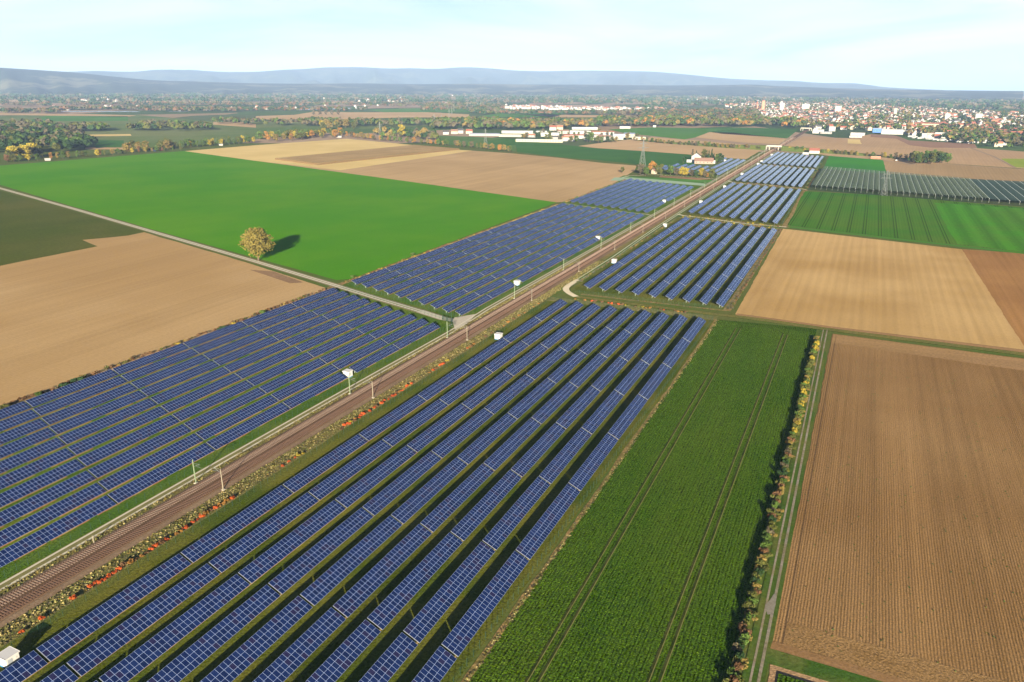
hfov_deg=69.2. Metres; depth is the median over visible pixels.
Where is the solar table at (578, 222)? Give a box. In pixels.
[570,218,587,226]
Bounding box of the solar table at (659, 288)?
[649,280,668,296]
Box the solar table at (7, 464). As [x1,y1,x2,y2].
[0,438,64,473]
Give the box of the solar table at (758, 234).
[753,229,763,238]
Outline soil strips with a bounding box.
[0,206,750,681]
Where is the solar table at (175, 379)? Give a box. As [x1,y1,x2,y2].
[141,361,218,395]
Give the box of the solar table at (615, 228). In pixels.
[608,224,624,232]
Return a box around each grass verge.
[0,288,453,582]
[0,299,713,681]
[343,205,645,317]
[561,181,701,216]
[561,216,776,309]
[679,183,802,225]
[731,152,826,188]
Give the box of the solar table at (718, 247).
[713,242,724,252]
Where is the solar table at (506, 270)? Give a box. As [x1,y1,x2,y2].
[491,263,519,278]
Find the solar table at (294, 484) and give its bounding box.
[283,435,367,492]
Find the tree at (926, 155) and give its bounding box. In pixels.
[923,153,928,163]
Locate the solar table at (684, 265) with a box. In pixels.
[677,258,693,271]
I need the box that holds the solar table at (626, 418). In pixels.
[608,394,647,439]
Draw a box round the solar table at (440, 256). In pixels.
[426,249,455,261]
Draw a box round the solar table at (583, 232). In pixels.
[574,228,592,237]
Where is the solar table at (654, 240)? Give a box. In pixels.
[646,236,661,245]
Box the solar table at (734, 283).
[727,276,741,291]
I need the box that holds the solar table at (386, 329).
[370,314,416,338]
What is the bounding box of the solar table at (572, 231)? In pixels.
[564,226,582,235]
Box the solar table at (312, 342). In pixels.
[295,325,349,350]
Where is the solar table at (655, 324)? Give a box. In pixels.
[643,312,668,335]
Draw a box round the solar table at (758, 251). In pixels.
[753,246,763,256]
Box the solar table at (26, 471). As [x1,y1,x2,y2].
[0,448,74,489]
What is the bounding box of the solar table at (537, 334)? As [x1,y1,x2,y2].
[521,319,557,344]
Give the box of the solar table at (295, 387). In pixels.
[271,364,337,400]
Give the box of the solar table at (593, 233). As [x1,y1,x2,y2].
[584,229,601,238]
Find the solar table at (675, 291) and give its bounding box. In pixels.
[666,283,684,299]
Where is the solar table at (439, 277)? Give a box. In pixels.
[428,267,461,282]
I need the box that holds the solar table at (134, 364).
[112,343,187,373]
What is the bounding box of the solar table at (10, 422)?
[0,410,38,431]
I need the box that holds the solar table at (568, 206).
[564,204,574,208]
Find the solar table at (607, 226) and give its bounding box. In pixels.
[599,222,615,231]
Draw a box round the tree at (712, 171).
[708,168,714,176]
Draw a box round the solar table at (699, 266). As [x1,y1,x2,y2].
[692,260,706,273]
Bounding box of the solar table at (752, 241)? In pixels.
[747,237,757,246]
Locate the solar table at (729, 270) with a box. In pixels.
[722,263,736,276]
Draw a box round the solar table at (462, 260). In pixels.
[447,254,476,266]
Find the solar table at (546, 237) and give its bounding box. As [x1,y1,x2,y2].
[536,232,557,241]
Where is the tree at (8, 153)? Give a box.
[5,150,12,158]
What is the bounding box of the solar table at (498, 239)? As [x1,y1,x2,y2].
[486,234,509,244]
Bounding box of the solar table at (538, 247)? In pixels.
[526,242,549,252]
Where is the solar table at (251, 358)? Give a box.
[224,341,288,371]
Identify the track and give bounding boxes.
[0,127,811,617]
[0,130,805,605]
[741,330,829,681]
[749,329,823,681]
[757,330,827,681]
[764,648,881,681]
[765,593,775,613]
[968,147,1015,167]
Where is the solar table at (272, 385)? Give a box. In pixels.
[259,358,325,392]
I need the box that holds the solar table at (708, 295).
[699,286,717,304]
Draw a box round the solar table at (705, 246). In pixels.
[699,241,712,251]
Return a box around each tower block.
[802,104,809,108]
[835,106,841,111]
[975,113,982,118]
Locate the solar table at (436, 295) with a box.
[418,286,455,304]
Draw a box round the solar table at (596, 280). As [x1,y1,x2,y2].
[584,273,606,287]
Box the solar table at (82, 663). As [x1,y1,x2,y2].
[67,564,218,676]
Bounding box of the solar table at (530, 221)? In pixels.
[517,219,535,226]
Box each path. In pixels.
[0,150,765,591]
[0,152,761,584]
[0,154,759,590]
[563,279,579,296]
[575,296,1023,355]
[578,152,774,278]
[578,153,774,279]
[578,296,1023,353]
[579,297,1022,354]
[580,157,767,279]
[678,214,783,226]
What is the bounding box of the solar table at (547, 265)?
[537,257,562,270]
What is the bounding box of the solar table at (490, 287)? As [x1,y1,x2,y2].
[475,278,506,295]
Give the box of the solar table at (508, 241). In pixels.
[496,236,519,246]
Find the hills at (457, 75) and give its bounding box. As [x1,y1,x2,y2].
[74,67,1023,95]
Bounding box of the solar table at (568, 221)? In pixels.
[561,217,577,224]
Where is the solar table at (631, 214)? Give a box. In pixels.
[625,212,635,217]
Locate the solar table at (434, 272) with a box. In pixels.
[417,265,450,279]
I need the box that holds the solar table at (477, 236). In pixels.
[467,231,490,240]
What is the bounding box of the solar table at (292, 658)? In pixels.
[253,608,345,681]
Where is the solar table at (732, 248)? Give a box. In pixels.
[726,243,738,253]
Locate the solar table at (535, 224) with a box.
[525,220,545,228]
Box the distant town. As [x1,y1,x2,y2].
[725,100,1023,124]
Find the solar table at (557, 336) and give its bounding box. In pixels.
[541,322,576,348]
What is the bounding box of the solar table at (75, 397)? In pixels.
[33,376,126,414]
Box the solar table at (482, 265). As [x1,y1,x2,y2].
[468,259,497,272]
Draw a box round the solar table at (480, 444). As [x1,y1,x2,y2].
[457,413,516,463]
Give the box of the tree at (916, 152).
[912,151,919,160]
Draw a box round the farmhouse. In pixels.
[691,153,701,158]
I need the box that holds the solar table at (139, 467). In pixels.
[99,434,202,489]
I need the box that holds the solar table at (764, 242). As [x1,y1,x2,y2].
[759,238,769,247]
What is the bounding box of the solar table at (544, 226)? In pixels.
[535,222,554,230]
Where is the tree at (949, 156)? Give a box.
[945,153,952,163]
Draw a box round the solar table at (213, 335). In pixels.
[183,322,246,347]
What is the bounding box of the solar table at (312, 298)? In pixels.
[292,288,338,306]
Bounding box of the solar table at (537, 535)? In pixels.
[516,484,579,559]
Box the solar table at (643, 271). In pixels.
[632,265,651,279]
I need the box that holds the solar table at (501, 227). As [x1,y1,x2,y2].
[488,224,509,232]
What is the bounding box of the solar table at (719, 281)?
[712,274,727,289]
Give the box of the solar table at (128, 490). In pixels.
[108,443,214,502]
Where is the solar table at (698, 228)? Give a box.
[692,224,703,232]
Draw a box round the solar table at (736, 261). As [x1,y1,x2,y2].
[731,253,744,265]
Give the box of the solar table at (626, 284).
[616,277,636,292]
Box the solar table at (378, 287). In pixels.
[373,274,410,290]
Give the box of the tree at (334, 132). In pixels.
[331,129,337,135]
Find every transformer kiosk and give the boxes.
[0,646,19,668]
[342,369,352,377]
[495,332,502,339]
[514,280,520,285]
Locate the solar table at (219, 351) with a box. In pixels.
[203,331,267,358]
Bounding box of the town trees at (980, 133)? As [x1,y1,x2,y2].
[726,100,1023,146]
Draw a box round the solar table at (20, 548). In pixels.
[0,495,115,567]
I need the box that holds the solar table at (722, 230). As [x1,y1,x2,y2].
[717,226,727,234]
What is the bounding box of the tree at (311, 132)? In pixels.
[309,130,314,137]
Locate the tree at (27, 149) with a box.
[18,146,29,159]
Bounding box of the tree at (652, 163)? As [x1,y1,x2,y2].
[648,161,656,169]
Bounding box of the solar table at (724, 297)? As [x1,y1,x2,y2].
[716,289,732,306]
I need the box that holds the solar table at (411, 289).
[395,280,432,297]
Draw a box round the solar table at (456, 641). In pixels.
[442,551,528,656]
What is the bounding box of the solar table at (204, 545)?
[181,485,291,562]
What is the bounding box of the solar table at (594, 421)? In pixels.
[582,390,622,433]
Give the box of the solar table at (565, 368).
[547,350,586,382]
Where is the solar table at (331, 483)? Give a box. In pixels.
[308,440,390,499]
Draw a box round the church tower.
[761,96,764,109]
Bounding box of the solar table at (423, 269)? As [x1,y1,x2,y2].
[406,262,439,276]
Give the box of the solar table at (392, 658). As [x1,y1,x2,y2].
[359,633,417,681]
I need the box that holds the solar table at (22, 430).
[0,418,47,444]
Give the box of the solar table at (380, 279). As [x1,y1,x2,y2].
[362,271,399,287]
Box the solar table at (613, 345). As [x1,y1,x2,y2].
[600,330,630,357]
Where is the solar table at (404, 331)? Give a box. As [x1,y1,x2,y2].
[382,318,428,343]
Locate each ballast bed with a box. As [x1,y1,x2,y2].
[0,126,812,620]
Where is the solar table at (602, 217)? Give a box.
[594,214,609,221]
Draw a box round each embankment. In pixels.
[638,140,766,149]
[781,146,911,159]
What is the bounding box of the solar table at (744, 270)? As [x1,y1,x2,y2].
[736,265,749,278]
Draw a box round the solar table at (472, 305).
[455,295,491,314]
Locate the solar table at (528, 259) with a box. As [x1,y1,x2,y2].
[516,253,540,265]
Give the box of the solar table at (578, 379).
[569,353,606,386]
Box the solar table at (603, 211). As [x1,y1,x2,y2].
[598,209,609,213]
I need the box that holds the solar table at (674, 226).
[668,222,681,230]
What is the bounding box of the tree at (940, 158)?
[937,153,945,160]
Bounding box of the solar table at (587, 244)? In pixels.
[577,238,596,249]
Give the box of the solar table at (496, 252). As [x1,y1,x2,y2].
[484,246,509,258]
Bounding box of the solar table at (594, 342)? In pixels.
[579,327,612,354]
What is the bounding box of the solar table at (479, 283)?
[463,275,495,292]
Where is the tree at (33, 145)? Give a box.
[26,143,37,155]
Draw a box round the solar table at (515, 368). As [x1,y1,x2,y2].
[505,344,546,375]
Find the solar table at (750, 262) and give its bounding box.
[745,255,757,266]
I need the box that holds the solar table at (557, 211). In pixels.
[549,207,565,214]
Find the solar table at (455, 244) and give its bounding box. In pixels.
[443,239,469,249]
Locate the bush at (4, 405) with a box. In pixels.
[0,403,9,409]
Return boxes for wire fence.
[3,284,446,577]
[11,298,707,681]
[357,218,643,314]
[574,216,779,308]
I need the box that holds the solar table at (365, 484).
[336,446,415,507]
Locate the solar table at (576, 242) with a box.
[567,237,586,247]
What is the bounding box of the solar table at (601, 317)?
[588,305,616,327]
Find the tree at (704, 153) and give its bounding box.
[702,149,707,157]
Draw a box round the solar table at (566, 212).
[558,208,574,215]
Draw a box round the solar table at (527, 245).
[516,240,539,250]
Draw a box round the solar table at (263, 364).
[235,347,300,378]
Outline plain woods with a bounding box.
[0,92,1023,109]
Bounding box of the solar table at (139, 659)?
[99,574,248,681]
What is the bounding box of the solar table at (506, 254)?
[494,248,519,260]
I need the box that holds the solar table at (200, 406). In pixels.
[172,380,252,420]
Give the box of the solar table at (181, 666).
[147,584,279,681]
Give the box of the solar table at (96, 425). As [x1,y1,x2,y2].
[59,398,156,443]
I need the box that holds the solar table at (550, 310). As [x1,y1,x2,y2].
[535,299,566,320]
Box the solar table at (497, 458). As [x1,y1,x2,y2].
[484,418,540,469]
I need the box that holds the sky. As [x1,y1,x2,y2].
[0,0,1023,90]
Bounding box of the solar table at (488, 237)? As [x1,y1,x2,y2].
[476,232,499,242]
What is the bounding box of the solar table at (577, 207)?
[572,205,582,210]
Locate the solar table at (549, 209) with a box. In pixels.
[541,206,557,212]
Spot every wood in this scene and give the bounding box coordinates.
[0,116,458,129]
[0,122,98,149]
[373,126,438,137]
[429,114,805,127]
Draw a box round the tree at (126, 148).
[121,144,129,151]
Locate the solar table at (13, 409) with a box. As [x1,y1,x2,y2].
[0,401,30,418]
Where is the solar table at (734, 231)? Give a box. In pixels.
[729,227,739,236]
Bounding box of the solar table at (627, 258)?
[618,252,636,264]
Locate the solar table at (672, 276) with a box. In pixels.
[664,269,681,283]
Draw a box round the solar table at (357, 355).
[332,339,386,369]
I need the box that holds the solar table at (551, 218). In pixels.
[543,214,560,221]
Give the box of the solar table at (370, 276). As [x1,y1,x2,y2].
[351,268,389,283]
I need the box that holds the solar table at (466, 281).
[451,273,483,288]
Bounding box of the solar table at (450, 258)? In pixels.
[436,252,466,264]
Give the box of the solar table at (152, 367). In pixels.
[121,349,197,380]
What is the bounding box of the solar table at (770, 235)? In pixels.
[765,231,774,239]
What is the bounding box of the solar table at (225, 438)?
[206,403,289,449]
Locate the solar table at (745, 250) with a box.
[740,245,751,255]
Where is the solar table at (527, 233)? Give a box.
[517,228,537,237]
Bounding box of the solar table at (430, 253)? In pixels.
[417,247,445,259]
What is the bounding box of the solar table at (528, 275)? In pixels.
[517,268,541,281]
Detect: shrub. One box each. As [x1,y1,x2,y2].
[69,594,76,599]
[726,666,736,676]
[729,674,738,681]
[732,642,742,650]
[732,656,741,663]
[733,650,744,658]
[734,662,743,670]
[736,638,744,649]
[737,621,746,630]
[737,674,745,681]
[739,628,752,634]
[739,632,749,644]
[739,657,747,662]
[742,601,754,608]
[742,618,750,625]
[744,609,753,614]
[745,612,755,623]
[746,590,756,597]
[748,597,758,603]
[749,576,759,583]
[752,572,761,579]
[752,582,761,588]
[754,568,764,575]
[755,559,764,566]
[756,554,766,560]
[759,541,768,548]
[759,547,768,553]
[761,534,769,540]
[766,508,775,513]
[766,524,775,528]
[766,527,774,534]
[768,515,776,521]
[770,494,780,498]
[772,490,780,495]
[775,479,783,484]
[777,470,784,475]
[780,462,788,467]
[793,423,800,428]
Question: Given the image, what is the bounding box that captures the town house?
[993,141,1003,146]
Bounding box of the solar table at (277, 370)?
[247,353,312,385]
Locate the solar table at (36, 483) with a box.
[0,459,84,507]
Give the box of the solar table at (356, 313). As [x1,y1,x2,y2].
[334,302,380,323]
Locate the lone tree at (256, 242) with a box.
[238,226,275,259]
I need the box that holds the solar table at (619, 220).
[612,216,627,224]
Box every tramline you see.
[524,328,735,681]
[527,329,735,681]
[536,328,740,681]
[539,329,740,681]
[646,334,782,681]
[648,334,783,681]
[657,335,787,681]
[660,336,787,681]
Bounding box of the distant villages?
[52,95,865,110]
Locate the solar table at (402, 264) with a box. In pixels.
[386,257,419,270]
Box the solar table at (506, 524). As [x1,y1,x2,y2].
[483,477,549,549]
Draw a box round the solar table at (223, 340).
[193,326,256,353]
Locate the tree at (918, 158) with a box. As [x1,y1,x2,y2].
[914,154,921,162]
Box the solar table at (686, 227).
[680,223,692,231]
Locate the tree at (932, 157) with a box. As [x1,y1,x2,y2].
[928,152,936,162]
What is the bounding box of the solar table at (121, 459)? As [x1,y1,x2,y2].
[88,424,190,477]
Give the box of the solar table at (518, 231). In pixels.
[507,227,528,235]
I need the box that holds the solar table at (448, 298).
[430,289,467,308]
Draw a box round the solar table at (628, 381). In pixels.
[614,360,648,394]
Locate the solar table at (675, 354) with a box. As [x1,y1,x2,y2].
[663,338,689,367]
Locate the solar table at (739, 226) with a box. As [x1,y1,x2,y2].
[736,223,743,229]
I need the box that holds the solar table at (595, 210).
[590,207,600,212]
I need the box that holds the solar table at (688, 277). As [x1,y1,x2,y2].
[680,270,696,285]
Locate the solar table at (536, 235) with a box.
[526,230,547,239]
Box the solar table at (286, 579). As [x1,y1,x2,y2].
[269,508,372,593]
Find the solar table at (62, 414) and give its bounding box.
[42,383,135,424]
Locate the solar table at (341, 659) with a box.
[306,619,380,681]
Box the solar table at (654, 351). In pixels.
[641,335,669,364]
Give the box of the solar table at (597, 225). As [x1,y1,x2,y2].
[589,221,606,229]
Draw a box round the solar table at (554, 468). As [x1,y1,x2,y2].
[539,428,590,483]
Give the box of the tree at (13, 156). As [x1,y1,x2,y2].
[10,153,16,160]
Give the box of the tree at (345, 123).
[342,119,347,127]
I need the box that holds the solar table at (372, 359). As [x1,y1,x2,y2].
[349,344,398,372]
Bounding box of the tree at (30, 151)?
[20,145,32,156]
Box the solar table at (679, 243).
[672,238,685,248]
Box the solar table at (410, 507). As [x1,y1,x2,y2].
[391,457,466,523]
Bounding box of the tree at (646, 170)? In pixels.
[643,167,648,175]
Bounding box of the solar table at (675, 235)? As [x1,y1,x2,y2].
[670,230,683,238]
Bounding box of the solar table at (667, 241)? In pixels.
[659,237,673,247]
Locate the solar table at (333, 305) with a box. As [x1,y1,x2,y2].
[313,295,359,314]
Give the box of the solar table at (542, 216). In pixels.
[533,213,551,220]
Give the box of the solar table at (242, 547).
[209,493,317,572]
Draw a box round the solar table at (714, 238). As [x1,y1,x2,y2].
[708,233,720,242]
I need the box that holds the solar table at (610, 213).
[607,210,617,215]
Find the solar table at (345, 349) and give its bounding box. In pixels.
[320,334,374,362]
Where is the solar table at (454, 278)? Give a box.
[439,270,471,285]
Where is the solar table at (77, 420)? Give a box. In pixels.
[50,390,146,433]
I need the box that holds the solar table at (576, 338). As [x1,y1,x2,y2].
[560,325,593,351]
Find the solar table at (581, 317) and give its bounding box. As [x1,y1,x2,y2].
[570,303,600,325]
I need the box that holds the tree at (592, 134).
[587,132,594,140]
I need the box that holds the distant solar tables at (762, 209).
[570,152,823,223]
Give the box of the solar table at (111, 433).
[68,406,166,454]
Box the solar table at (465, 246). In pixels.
[453,240,478,251]
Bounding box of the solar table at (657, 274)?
[648,267,666,281]
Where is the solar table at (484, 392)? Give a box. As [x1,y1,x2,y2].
[462,371,512,409]
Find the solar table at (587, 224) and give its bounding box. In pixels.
[580,220,596,228]
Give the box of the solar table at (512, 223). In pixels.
[507,217,527,225]
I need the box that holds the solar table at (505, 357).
[485,341,527,371]
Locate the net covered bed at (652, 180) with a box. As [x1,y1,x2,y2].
[612,177,705,185]
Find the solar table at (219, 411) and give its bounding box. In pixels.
[184,388,265,429]
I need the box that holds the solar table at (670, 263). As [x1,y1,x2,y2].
[662,257,678,269]
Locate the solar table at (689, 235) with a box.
[683,231,695,239]
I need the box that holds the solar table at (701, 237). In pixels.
[695,232,707,241]
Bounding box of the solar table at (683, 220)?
[678,217,689,223]
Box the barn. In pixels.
[694,157,713,163]
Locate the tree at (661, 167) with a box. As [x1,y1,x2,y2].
[659,164,663,172]
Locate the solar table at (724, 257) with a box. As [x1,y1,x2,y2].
[717,252,730,263]
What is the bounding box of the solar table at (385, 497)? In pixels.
[363,451,440,515]
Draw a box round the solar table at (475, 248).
[462,242,488,253]
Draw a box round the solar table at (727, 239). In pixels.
[721,234,732,243]
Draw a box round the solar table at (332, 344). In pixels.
[308,329,361,356]
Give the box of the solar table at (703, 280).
[696,272,712,287]
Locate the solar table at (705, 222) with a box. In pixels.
[701,219,710,225]
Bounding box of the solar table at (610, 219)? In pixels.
[603,215,618,222]
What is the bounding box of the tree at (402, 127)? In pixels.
[397,124,405,136]
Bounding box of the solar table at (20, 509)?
[0,471,95,526]
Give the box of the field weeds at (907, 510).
[780,360,1023,680]
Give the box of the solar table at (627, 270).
[617,264,636,277]
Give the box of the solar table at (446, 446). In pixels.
[432,408,492,457]
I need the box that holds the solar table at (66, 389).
[25,369,117,406]
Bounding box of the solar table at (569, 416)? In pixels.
[556,386,599,428]
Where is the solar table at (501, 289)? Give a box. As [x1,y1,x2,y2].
[487,282,515,297]
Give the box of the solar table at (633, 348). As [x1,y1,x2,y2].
[620,332,649,360]
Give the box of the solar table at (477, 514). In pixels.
[451,470,520,540]
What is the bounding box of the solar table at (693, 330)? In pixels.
[683,317,705,341]
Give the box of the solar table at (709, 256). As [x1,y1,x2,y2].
[703,251,716,262]
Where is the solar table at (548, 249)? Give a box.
[537,244,560,255]
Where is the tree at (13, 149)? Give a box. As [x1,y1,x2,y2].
[6,145,19,160]
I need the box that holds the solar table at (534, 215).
[525,211,543,218]
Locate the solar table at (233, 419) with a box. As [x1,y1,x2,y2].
[196,395,277,439]
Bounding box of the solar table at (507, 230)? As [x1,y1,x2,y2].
[497,225,519,234]
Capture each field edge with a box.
[736,313,1023,352]
[782,338,835,643]
[788,226,1023,253]
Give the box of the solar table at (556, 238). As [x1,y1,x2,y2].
[546,234,566,243]
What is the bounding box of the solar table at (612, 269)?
[602,262,622,275]
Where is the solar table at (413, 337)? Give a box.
[393,323,439,348]
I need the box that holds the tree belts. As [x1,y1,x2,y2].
[0,100,760,118]
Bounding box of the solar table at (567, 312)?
[553,301,583,322]
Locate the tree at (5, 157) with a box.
[4,154,9,162]
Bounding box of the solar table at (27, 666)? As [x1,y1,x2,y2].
[0,650,47,681]
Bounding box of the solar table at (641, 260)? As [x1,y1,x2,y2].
[633,254,650,265]
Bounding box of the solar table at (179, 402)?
[161,373,240,411]
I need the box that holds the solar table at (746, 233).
[741,228,751,237]
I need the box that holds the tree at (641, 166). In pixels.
[637,163,644,172]
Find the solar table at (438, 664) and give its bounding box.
[412,646,456,681]
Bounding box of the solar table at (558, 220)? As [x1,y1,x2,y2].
[551,215,569,223]
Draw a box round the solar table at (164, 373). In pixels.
[131,355,208,388]
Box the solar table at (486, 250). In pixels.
[473,244,499,256]
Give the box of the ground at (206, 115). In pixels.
[0,96,1023,152]
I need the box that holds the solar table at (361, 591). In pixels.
[333,524,431,617]
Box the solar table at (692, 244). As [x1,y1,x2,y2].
[685,239,698,249]
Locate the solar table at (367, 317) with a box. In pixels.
[345,306,391,328]
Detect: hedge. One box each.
[2,288,325,404]
[344,204,556,281]
[564,179,624,202]
[577,220,673,282]
[682,215,778,228]
[728,228,781,309]
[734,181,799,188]
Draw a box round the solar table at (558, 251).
[548,246,570,257]
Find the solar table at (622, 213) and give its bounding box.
[616,211,626,216]
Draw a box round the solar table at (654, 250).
[646,245,662,255]
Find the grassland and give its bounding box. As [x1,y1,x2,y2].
[0,143,1023,681]
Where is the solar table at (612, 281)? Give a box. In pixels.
[600,274,621,290]
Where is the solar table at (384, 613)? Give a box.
[367,532,462,629]
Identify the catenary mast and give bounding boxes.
[192,459,201,483]
[213,468,225,490]
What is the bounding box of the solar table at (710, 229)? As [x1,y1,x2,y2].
[704,225,715,233]
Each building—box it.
[443,130,448,134]
[451,129,457,133]
[466,129,472,133]
[469,133,499,135]
[499,134,521,136]
[502,130,546,133]
[516,139,562,142]
[541,132,558,136]
[549,125,556,129]
[557,129,568,133]
[562,136,574,140]
[563,134,584,138]
[570,130,590,133]
[572,127,597,129]
[591,131,613,134]
[620,126,630,128]
[809,148,819,153]
[812,129,823,132]
[820,131,831,133]
[829,126,835,130]
[850,132,864,135]
[873,128,884,132]
[881,129,903,134]
[921,133,934,137]
[922,122,947,126]
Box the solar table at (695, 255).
[689,249,702,260]
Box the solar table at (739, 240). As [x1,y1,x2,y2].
[734,236,745,245]
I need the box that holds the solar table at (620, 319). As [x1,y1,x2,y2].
[606,307,633,330]
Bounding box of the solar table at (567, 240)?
[556,235,576,245]
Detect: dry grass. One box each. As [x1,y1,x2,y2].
[0,147,780,647]
[4,286,334,407]
[338,204,558,284]
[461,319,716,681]
[546,297,717,319]
[581,294,723,310]
[679,217,782,228]
[686,215,775,225]
[723,228,779,310]
[736,182,803,189]
[782,189,806,227]
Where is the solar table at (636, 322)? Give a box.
[625,310,650,333]
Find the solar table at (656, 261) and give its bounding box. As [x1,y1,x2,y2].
[647,255,664,267]
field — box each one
[0,113,134,116]
[0,151,555,279]
[0,191,142,265]
[0,232,326,404]
[9,100,45,102]
[31,116,127,120]
[85,147,122,148]
[91,134,130,135]
[95,140,123,147]
[129,100,232,101]
[187,151,635,201]
[188,139,469,169]
[213,121,255,127]
[256,111,468,119]
[372,108,511,111]
[436,135,515,150]
[469,319,816,681]
[477,112,564,116]
[483,138,529,144]
[516,142,693,167]
[523,114,638,116]
[582,137,760,158]
[610,127,716,138]
[622,175,715,185]
[659,175,709,179]
[696,132,785,143]
[699,127,797,137]
[736,229,1023,349]
[768,664,827,681]
[770,641,910,681]
[773,334,1023,681]
[777,673,804,681]
[783,622,1007,681]
[786,134,1023,168]
[788,191,1023,251]
[808,169,1023,205]
[825,156,885,170]
[831,334,1023,370]
[848,139,861,143]
[871,134,976,147]
[883,160,1023,180]
[935,203,1023,251]
[962,249,1023,344]
[1002,159,1023,167]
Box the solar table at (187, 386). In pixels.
[150,367,229,403]
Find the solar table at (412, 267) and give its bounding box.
[396,260,429,273]
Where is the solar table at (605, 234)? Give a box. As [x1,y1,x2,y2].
[599,230,611,237]
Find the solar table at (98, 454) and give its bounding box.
[78,415,178,465]
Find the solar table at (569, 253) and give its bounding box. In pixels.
[558,247,580,259]
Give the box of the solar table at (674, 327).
[663,314,687,338]
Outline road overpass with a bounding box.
[766,145,781,149]
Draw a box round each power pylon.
[639,139,648,164]
[880,170,888,194]
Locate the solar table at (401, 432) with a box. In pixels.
[383,399,447,445]
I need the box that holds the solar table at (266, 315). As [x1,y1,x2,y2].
[242,303,296,325]
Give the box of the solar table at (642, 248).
[633,243,649,254]
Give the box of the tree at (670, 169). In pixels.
[667,165,674,174]
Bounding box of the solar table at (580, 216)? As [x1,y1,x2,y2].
[575,211,591,218]
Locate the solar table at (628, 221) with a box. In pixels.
[621,217,636,225]
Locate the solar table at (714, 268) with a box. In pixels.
[707,262,721,274]
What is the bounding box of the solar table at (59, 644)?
[36,554,190,661]
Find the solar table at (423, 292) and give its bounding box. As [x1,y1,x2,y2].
[406,283,443,300]
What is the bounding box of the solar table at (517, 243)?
[506,238,529,248]
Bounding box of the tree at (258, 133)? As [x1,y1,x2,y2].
[255,131,262,138]
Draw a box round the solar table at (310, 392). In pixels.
[283,372,346,408]
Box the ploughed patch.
[252,270,302,282]
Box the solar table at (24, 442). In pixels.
[0,428,55,457]
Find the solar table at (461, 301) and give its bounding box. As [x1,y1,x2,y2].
[442,292,478,312]
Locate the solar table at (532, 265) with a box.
[526,255,551,268]
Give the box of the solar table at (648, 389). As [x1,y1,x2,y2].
[638,363,670,399]
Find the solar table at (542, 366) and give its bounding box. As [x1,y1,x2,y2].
[526,347,566,379]
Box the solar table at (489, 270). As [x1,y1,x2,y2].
[480,261,507,275]
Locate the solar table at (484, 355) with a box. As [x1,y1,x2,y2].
[465,338,508,368]
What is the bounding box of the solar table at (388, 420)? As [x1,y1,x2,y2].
[359,395,425,440]
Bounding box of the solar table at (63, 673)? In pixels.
[40,665,78,681]
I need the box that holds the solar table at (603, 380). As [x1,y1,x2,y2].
[591,356,627,390]
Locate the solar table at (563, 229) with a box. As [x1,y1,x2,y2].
[554,224,572,233]
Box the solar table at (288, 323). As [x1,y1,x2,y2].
[262,311,317,334]
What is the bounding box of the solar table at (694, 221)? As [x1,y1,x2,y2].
[689,218,699,224]
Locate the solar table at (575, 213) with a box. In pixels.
[567,210,582,217]
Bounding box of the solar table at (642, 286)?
[632,278,652,294]
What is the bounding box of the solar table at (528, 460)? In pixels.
[511,423,565,476]
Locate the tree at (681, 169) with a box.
[678,166,684,174]
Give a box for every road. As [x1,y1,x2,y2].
[0,187,441,319]
[0,188,441,318]
[2,188,444,317]
[418,310,453,321]
[453,314,474,328]
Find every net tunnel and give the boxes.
[811,166,827,188]
[817,167,831,186]
[822,167,836,189]
[828,167,840,187]
[833,168,845,186]
[839,168,850,186]
[844,168,854,189]
[850,169,859,189]
[856,169,864,188]
[862,170,869,188]
[867,170,874,189]
[873,170,878,189]
[879,171,885,190]
[884,171,891,191]
[889,172,897,192]
[894,172,903,194]
[900,172,909,191]
[905,173,915,192]
[910,173,922,193]
[915,174,928,197]
[920,174,935,195]
[926,175,941,198]
[931,175,948,195]
[937,175,954,196]
[942,176,961,199]
[947,176,968,198]
[953,177,975,198]
[958,177,982,198]
[964,178,989,198]
[971,179,999,200]
[978,179,1009,202]
[987,180,1019,204]
[995,180,1023,200]
[1003,180,1023,195]
[1012,181,1023,189]
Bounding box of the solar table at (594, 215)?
[585,212,600,219]
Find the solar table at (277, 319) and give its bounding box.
[252,307,306,329]
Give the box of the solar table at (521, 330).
[503,317,540,342]
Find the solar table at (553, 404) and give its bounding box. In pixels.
[532,382,576,423]
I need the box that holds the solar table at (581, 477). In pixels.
[568,433,617,490]
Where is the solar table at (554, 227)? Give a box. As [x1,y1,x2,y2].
[545,223,564,232]
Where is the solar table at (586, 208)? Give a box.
[580,206,591,211]
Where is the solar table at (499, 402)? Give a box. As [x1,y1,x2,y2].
[484,374,533,413]
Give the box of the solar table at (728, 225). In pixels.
[724,222,732,228]
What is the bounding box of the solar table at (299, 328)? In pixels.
[273,315,327,340]
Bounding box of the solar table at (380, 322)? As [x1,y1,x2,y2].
[358,310,403,333]
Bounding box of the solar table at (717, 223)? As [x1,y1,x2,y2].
[712,220,720,227]
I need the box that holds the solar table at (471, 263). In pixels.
[458,256,486,269]
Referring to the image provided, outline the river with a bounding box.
[61,111,137,111]
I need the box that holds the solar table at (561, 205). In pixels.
[556,203,566,207]
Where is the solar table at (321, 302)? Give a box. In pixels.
[302,291,348,310]
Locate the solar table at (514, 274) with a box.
[502,266,530,280]
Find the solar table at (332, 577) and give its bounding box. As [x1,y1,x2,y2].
[300,516,401,605]
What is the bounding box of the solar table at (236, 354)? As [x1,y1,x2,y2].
[213,336,277,365]
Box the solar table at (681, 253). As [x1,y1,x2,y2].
[674,248,689,259]
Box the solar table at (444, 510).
[420,464,493,531]
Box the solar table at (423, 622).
[403,541,494,642]
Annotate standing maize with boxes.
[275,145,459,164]
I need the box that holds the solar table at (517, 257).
[505,251,530,263]

